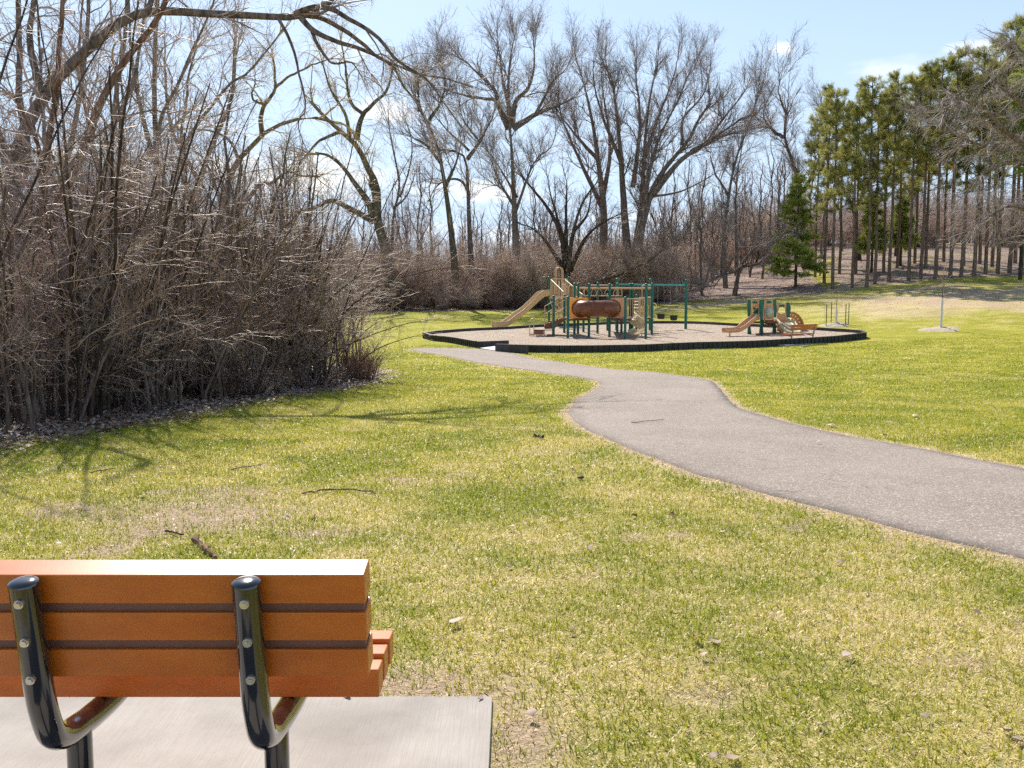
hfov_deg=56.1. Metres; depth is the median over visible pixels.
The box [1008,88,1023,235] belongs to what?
pine tree
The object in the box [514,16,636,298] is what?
bare tree
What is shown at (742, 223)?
slim bare tree
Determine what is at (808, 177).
pine tree
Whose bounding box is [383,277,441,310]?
bare shrub
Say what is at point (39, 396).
bare shrub
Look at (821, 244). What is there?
slim bare tree
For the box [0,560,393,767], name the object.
park bench
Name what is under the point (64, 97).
bare shrub
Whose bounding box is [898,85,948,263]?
pine tree
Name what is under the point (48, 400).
bare shrub
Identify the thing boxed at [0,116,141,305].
bare shrub
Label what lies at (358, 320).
bare shrub
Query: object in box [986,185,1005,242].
slim bare tree
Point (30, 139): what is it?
slim bare tree
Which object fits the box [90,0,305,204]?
bare tree
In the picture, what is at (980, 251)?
pine tree
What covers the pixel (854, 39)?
sky
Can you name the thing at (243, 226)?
bare shrub
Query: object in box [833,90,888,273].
pine tree
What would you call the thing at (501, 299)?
bare shrub
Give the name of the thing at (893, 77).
pine tree
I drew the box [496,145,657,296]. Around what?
bare tree
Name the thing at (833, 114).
pine tree
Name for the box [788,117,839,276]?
pine tree
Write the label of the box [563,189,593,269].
slim bare tree
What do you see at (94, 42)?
overhanging tree
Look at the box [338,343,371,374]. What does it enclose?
bare shrub
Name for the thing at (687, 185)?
slim bare tree
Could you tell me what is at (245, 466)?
stick
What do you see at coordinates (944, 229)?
pine tree
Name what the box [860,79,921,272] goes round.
pine tree
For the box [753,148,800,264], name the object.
slim bare tree
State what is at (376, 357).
bare shrub
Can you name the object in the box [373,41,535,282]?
bare tree
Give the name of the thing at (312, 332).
bare shrub
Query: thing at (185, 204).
bare shrub
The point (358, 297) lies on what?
bare shrub
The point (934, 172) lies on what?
pine tree
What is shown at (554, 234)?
slim bare tree
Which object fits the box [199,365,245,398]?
bare shrub
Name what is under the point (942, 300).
sapling
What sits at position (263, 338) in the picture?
bare shrub
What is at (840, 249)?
pine tree
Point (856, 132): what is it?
pine tree
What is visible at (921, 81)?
pine tree
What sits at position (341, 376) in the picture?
bare shrub
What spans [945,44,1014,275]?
pine tree
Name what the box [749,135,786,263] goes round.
slim bare tree
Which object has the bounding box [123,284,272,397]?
bare shrub
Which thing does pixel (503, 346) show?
access ramp
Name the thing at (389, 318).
bare shrub
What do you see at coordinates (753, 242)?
slim bare tree
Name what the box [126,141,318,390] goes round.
bare shrub
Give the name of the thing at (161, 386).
bare shrub
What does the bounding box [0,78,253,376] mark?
bare shrub
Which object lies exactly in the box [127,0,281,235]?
bare tree
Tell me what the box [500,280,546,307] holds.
bare shrub
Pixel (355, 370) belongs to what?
bare shrub
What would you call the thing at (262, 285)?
bare shrub
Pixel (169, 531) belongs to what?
stick
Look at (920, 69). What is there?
pine tree
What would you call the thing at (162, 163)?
slim bare tree
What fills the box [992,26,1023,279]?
pine tree
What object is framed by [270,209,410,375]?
bare shrub
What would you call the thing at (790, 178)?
slim bare tree
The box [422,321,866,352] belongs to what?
playground border
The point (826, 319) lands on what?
tree cage
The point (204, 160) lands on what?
bare shrub
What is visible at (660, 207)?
slim bare tree
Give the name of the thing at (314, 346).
bare shrub
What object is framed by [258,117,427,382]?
bare shrub
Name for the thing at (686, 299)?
swing frame
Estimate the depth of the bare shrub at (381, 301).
78.60 m
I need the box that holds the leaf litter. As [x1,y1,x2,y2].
[0,250,1022,456]
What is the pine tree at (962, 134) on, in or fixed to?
on the ground at (992, 307)
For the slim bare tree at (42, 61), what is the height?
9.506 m
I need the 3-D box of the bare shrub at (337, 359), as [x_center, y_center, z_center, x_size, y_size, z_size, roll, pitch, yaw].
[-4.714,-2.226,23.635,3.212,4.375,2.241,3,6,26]
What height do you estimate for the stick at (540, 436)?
0.071 m
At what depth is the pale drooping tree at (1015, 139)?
47.69 m
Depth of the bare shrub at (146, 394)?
15.07 m
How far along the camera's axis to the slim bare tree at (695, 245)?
104.88 m
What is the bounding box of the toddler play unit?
[722,299,803,335]
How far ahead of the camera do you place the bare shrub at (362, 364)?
22.98 m
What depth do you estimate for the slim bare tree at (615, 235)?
104.90 m
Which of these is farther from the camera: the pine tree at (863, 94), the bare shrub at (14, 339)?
the pine tree at (863, 94)
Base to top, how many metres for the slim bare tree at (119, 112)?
5.905 m
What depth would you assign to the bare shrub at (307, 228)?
21.05 m
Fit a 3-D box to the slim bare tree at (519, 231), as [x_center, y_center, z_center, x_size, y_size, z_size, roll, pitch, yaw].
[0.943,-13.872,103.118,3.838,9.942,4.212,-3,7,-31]
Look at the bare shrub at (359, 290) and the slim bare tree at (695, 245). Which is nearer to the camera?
the bare shrub at (359, 290)
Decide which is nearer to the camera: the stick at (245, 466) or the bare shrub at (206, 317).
the stick at (245, 466)
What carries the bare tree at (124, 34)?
on the ground at (992, 307)
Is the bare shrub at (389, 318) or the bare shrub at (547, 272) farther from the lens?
the bare shrub at (547, 272)
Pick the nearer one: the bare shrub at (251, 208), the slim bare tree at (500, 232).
the bare shrub at (251, 208)
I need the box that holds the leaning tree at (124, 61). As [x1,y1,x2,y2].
[0,0,275,398]
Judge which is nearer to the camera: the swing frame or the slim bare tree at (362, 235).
the swing frame
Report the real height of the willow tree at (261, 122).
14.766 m
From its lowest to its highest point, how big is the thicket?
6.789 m
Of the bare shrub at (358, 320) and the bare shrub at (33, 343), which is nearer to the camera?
the bare shrub at (33, 343)
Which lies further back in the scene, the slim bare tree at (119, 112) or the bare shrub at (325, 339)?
the bare shrub at (325, 339)
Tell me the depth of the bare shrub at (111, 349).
13.79 m
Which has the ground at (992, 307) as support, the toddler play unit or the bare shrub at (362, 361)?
the bare shrub at (362, 361)
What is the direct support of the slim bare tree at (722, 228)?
on the ground at (992, 307)
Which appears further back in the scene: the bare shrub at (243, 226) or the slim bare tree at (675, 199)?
the slim bare tree at (675, 199)
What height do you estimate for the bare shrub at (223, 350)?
4.854 m
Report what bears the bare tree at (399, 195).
on the ground at (992, 307)
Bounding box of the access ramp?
[477,340,527,353]
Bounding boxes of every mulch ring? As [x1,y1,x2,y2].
[819,322,847,326]
[918,326,959,331]
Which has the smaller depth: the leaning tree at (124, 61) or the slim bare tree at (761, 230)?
the leaning tree at (124, 61)
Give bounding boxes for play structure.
[492,267,656,338]
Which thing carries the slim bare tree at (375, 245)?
on the ground at (992, 307)
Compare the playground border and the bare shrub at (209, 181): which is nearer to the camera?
the bare shrub at (209, 181)
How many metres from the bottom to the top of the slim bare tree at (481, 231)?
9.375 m
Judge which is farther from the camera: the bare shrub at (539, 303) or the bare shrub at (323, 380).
the bare shrub at (539, 303)
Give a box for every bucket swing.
[657,305,664,318]
[670,286,677,319]
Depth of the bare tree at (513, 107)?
85.56 m
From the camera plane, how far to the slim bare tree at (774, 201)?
106.36 m
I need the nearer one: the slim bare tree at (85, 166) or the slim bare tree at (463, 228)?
the slim bare tree at (85, 166)
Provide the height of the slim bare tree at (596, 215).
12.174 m
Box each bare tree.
[0,0,132,220]
[0,25,111,376]
[0,74,64,253]
[0,109,115,408]
[23,0,203,217]
[34,47,194,403]
[53,185,126,308]
[85,31,191,209]
[86,119,209,226]
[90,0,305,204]
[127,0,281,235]
[129,122,269,392]
[144,78,329,367]
[203,158,271,257]
[232,158,295,237]
[247,139,322,331]
[268,132,318,255]
[268,160,309,237]
[288,178,342,249]
[297,186,340,241]
[323,207,369,265]
[346,165,385,254]
[360,3,490,307]
[368,193,410,258]
[368,226,380,259]
[370,181,428,266]
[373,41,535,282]
[380,94,431,251]
[396,156,442,307]
[410,0,622,305]
[411,196,449,271]
[414,161,458,261]
[440,208,476,264]
[457,205,499,252]
[472,207,495,265]
[479,197,516,292]
[489,184,528,255]
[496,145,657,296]
[504,211,526,252]
[511,175,549,253]
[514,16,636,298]
[522,175,586,262]
[526,197,576,250]
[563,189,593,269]
[572,6,697,255]
[580,193,610,247]
[580,195,712,296]
[587,187,621,243]
[609,222,630,251]
[625,161,661,239]
[628,21,790,299]
[629,167,707,295]
[649,185,692,245]
[656,184,811,305]
[665,213,692,264]
[670,154,709,289]
[683,156,752,295]
[684,30,781,287]
[684,195,718,271]
[687,187,741,283]
[706,179,738,274]
[723,173,757,273]
[725,185,772,276]
[737,21,834,268]
[747,159,787,278]
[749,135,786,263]
[751,201,769,262]
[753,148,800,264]
[768,154,814,255]
[769,146,802,268]
[780,154,809,256]
[789,119,942,260]
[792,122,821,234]
[799,120,840,258]
[837,178,846,250]
[906,163,931,220]
[948,171,970,245]
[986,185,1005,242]
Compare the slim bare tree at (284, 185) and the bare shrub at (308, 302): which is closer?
the bare shrub at (308, 302)
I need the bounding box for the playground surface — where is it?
[434,323,866,344]
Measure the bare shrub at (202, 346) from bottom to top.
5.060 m
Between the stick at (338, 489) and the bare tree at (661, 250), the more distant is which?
the bare tree at (661, 250)
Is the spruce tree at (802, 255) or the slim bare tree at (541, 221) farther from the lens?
the slim bare tree at (541, 221)
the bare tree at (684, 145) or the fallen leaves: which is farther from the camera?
the bare tree at (684, 145)
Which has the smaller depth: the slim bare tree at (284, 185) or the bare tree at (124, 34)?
the bare tree at (124, 34)
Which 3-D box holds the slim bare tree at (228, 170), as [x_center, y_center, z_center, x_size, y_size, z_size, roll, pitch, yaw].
[-5.550,-3.089,20.161,4.214,6.410,3.353,2,6,20]
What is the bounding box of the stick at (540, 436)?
[532,434,543,438]
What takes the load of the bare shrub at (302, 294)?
on the ground at (992, 307)
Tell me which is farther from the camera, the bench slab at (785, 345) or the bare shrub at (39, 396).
the bench slab at (785, 345)
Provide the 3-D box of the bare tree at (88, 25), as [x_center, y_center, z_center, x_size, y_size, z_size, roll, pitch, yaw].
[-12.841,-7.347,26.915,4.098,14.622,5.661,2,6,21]
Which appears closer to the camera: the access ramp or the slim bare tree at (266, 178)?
the access ramp
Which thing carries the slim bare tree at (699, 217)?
on the ground at (992, 307)
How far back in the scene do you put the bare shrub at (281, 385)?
18.31 m
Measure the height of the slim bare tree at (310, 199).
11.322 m
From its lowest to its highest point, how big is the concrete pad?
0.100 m
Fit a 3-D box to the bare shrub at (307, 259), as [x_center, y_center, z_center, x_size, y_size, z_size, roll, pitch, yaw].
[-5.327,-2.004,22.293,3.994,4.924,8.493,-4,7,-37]
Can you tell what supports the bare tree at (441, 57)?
on the ground at (992, 307)
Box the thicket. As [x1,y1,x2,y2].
[0,140,277,410]
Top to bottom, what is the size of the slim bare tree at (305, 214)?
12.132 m
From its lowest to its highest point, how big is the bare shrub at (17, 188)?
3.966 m
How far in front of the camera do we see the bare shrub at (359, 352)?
24.45 m
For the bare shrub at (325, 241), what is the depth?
22.95 m
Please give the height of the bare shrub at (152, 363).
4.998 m
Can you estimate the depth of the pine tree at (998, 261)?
69.48 m
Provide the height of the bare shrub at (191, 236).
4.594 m
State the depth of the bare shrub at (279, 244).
24.54 m
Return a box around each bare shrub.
[0,0,153,293]
[0,0,214,420]
[0,46,211,388]
[0,49,235,390]
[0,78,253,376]
[0,87,293,397]
[0,89,151,413]
[0,99,239,424]
[0,100,153,386]
[0,111,270,397]
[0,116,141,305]
[0,139,283,422]
[0,149,57,317]
[0,162,90,433]
[0,187,151,423]
[0,275,58,404]
[0,276,69,408]
[1,113,229,406]
[1,180,240,421]
[2,97,295,302]
[2,99,199,392]
[5,192,298,408]
[10,207,211,416]
[25,208,192,394]
[29,153,242,406]
[33,138,272,377]
[43,68,235,413]
[52,173,196,411]
[57,101,363,404]
[61,80,328,330]
[79,122,283,307]
[83,67,272,404]
[94,126,234,397]
[95,185,273,387]
[96,153,227,395]
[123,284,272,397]
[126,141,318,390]
[135,171,360,385]
[142,140,269,399]
[150,156,337,385]
[158,230,329,376]
[170,125,340,383]
[170,173,485,374]
[183,181,462,386]
[183,333,277,397]
[192,250,338,385]
[198,187,360,382]
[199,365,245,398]
[214,308,345,369]
[219,348,295,392]
[221,341,293,396]
[228,184,403,377]
[230,227,300,346]
[230,349,293,393]
[240,211,319,360]
[245,223,439,376]
[246,169,373,381]
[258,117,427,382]
[258,234,336,376]
[259,242,401,369]
[260,153,384,379]
[260,235,327,377]
[262,171,396,383]
[267,352,311,387]
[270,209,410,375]
[277,333,346,388]
[293,204,377,375]
[318,247,395,363]
[323,350,359,381]
[329,336,387,373]
[337,346,383,380]
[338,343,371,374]
[340,344,385,371]
[340,346,385,375]
[340,352,373,380]
[341,263,378,312]
[343,349,384,378]
[366,274,410,310]
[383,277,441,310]
[430,279,460,309]
[451,272,491,309]
[479,285,513,308]
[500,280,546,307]
[535,286,560,307]
[539,264,591,306]
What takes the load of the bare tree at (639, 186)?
on the ground at (992, 307)
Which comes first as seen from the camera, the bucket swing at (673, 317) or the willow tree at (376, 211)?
the bucket swing at (673, 317)
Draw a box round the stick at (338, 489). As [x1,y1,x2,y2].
[302,488,375,493]
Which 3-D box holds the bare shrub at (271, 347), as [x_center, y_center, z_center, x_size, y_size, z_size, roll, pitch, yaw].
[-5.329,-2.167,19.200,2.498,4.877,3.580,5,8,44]
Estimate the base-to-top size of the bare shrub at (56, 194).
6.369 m
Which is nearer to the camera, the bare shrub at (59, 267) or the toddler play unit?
the bare shrub at (59, 267)
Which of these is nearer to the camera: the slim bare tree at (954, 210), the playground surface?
the playground surface
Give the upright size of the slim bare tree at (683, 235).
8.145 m
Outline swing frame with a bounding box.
[615,278,687,329]
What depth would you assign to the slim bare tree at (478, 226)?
102.45 m
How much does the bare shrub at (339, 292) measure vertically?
5.393 m
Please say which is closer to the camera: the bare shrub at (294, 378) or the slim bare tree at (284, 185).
the bare shrub at (294, 378)
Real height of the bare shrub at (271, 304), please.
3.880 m
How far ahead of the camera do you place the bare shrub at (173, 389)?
15.92 m
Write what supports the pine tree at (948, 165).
on the ground at (992, 307)
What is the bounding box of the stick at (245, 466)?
[231,464,261,469]
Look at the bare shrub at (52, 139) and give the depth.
11.78 m
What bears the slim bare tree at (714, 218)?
on the ground at (992, 307)
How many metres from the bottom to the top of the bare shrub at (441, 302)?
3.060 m
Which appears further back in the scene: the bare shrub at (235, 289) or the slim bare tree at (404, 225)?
the slim bare tree at (404, 225)
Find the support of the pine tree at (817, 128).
on the ground at (992, 307)
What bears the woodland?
on the ground at (992, 307)
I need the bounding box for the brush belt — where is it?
[188,179,1021,311]
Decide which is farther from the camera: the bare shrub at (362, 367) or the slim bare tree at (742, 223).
the slim bare tree at (742, 223)
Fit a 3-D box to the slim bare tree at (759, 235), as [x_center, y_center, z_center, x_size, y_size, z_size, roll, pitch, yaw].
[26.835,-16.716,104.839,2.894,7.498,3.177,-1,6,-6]
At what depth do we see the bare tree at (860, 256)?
90.16 m
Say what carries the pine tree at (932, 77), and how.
on the ground at (992, 307)
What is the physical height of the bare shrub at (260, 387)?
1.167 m
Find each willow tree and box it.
[134,23,408,241]
[244,1,456,308]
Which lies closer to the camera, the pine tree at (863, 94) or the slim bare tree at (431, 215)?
the pine tree at (863, 94)
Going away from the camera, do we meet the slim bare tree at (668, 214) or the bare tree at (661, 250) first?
the bare tree at (661, 250)
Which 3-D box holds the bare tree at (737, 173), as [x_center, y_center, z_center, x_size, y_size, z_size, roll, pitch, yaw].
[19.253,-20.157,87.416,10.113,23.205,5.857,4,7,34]
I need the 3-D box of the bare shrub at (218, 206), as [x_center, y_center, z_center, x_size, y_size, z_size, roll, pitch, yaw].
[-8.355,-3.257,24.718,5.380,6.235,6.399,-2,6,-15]
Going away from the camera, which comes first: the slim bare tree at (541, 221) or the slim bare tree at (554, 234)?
the slim bare tree at (541, 221)
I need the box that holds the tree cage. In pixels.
[824,296,849,325]
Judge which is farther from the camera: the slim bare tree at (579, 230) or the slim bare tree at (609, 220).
the slim bare tree at (609, 220)
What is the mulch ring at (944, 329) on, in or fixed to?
on the ground at (992, 307)
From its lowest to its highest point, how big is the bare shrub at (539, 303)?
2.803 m
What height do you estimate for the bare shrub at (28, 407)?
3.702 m
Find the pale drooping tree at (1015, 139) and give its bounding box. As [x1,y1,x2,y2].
[883,16,1023,259]
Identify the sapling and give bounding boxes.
[835,294,837,322]
[927,257,951,327]
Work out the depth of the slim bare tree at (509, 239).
97.26 m
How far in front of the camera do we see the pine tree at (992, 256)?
75.51 m
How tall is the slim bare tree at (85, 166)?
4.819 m
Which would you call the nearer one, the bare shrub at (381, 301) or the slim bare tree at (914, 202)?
the bare shrub at (381, 301)
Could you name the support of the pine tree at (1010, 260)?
on the ground at (992, 307)
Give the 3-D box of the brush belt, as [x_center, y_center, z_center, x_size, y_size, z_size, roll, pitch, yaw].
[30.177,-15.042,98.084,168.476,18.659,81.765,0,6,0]
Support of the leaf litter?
on the ground at (992, 307)
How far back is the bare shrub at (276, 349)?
20.52 m
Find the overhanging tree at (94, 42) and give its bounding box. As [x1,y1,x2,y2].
[0,0,537,232]
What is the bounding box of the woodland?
[0,157,1021,275]
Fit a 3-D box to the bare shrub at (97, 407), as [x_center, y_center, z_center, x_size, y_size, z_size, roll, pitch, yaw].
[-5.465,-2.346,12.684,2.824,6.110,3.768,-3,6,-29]
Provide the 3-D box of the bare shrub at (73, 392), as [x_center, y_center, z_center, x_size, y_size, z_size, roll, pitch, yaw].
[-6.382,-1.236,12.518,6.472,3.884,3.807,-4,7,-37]
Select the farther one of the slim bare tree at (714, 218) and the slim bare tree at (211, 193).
the slim bare tree at (714, 218)
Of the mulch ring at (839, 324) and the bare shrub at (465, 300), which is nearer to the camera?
the mulch ring at (839, 324)
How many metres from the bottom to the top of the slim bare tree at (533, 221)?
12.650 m
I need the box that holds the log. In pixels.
[86,381,163,408]
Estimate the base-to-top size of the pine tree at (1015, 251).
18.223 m
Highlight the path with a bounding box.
[410,348,1023,558]
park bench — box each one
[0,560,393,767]
[782,324,817,337]
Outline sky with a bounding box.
[0,0,1023,276]
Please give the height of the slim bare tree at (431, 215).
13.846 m
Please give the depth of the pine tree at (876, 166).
70.30 m
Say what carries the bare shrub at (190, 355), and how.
on the ground at (992, 307)
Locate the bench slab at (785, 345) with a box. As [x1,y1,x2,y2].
[779,343,822,346]
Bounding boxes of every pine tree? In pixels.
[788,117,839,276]
[803,87,861,288]
[804,81,860,282]
[813,99,870,273]
[819,99,885,287]
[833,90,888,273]
[841,74,905,286]
[849,85,909,283]
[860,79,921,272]
[866,68,925,281]
[880,92,924,267]
[883,61,959,278]
[883,71,952,280]
[896,50,984,278]
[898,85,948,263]
[901,72,957,267]
[917,44,986,277]
[920,77,965,261]
[938,63,996,275]
[943,76,993,265]
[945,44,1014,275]
[953,57,1002,263]
[961,60,1017,273]
[969,32,1023,273]
[969,52,1016,266]
[983,11,1023,272]
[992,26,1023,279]
[993,13,1023,274]
[995,45,1023,263]
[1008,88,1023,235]
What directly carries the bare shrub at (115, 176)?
on the ground at (992, 307)
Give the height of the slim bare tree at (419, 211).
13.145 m
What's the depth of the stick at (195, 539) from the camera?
5.83 m
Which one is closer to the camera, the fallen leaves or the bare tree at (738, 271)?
the fallen leaves
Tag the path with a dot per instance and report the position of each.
(706, 428)
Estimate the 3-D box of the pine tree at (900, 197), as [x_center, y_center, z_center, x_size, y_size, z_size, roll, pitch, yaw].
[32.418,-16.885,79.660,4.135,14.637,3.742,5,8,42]
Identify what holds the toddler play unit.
on the playground surface
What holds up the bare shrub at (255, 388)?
on the ground at (992, 307)
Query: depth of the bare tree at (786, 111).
89.83 m
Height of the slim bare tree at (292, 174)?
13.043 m
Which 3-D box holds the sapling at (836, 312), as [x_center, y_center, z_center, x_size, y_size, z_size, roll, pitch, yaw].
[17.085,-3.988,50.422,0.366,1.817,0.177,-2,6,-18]
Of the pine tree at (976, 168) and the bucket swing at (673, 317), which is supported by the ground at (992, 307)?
the pine tree at (976, 168)
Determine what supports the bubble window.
in the toddler play unit
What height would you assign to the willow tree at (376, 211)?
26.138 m
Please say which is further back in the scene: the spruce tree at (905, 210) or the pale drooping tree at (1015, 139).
the spruce tree at (905, 210)
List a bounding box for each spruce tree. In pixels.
[763,172,830,286]
[850,192,892,271]
[887,197,920,265]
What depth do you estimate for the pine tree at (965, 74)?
68.63 m
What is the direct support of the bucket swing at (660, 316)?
hanging from the swing frame
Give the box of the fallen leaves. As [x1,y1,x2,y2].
[3,357,1023,758]
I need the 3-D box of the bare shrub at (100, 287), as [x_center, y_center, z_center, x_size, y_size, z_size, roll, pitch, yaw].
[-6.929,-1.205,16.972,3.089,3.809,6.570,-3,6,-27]
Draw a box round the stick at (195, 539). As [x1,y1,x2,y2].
[191,535,217,559]
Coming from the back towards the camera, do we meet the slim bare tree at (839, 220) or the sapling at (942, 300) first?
the slim bare tree at (839, 220)
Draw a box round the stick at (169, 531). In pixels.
[164,530,183,534]
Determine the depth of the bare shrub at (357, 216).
21.59 m
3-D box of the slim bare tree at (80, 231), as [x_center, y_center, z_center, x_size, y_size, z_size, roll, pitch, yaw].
[-7.541,-1.679,16.961,1.570,4.068,1.723,4,7,36]
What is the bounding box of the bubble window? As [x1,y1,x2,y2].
[766,307,772,316]
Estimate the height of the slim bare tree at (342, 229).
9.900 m
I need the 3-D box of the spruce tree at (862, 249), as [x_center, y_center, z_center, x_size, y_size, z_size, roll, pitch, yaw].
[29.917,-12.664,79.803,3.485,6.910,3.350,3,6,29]
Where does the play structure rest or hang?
on the playground surface
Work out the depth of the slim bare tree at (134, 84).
29.00 m
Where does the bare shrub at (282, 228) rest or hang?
on the ground at (992, 307)
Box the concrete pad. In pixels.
[0,696,491,767]
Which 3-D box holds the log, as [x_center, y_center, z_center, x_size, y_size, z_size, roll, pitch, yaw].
[-6.680,0.157,16.842,0.290,0.326,3.508,0,6,-3]
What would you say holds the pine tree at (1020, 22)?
on the ground at (992, 307)
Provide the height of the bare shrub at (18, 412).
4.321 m
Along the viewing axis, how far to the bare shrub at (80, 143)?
15.71 m
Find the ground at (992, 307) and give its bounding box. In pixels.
[0,243,1023,767]
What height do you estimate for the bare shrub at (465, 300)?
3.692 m
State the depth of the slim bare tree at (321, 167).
22.27 m
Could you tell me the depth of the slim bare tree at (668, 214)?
102.50 m
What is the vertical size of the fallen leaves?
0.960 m
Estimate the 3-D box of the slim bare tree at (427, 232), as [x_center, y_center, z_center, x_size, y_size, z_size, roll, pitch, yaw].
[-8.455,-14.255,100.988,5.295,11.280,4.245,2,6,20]
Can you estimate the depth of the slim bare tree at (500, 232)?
85.40 m
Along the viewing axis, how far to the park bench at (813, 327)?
41.26 m
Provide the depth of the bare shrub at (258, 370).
18.57 m
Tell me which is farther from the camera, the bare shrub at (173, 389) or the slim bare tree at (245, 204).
the slim bare tree at (245, 204)
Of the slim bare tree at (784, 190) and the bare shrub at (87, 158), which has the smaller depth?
the bare shrub at (87, 158)
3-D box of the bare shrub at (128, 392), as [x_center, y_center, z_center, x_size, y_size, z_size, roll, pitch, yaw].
[-5.351,-2.142,14.373,3.364,5.454,2.521,2,6,22]
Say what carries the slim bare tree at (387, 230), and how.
on the ground at (992, 307)
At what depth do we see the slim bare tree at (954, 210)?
108.81 m
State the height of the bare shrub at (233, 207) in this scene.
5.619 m
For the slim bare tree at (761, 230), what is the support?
on the ground at (992, 307)

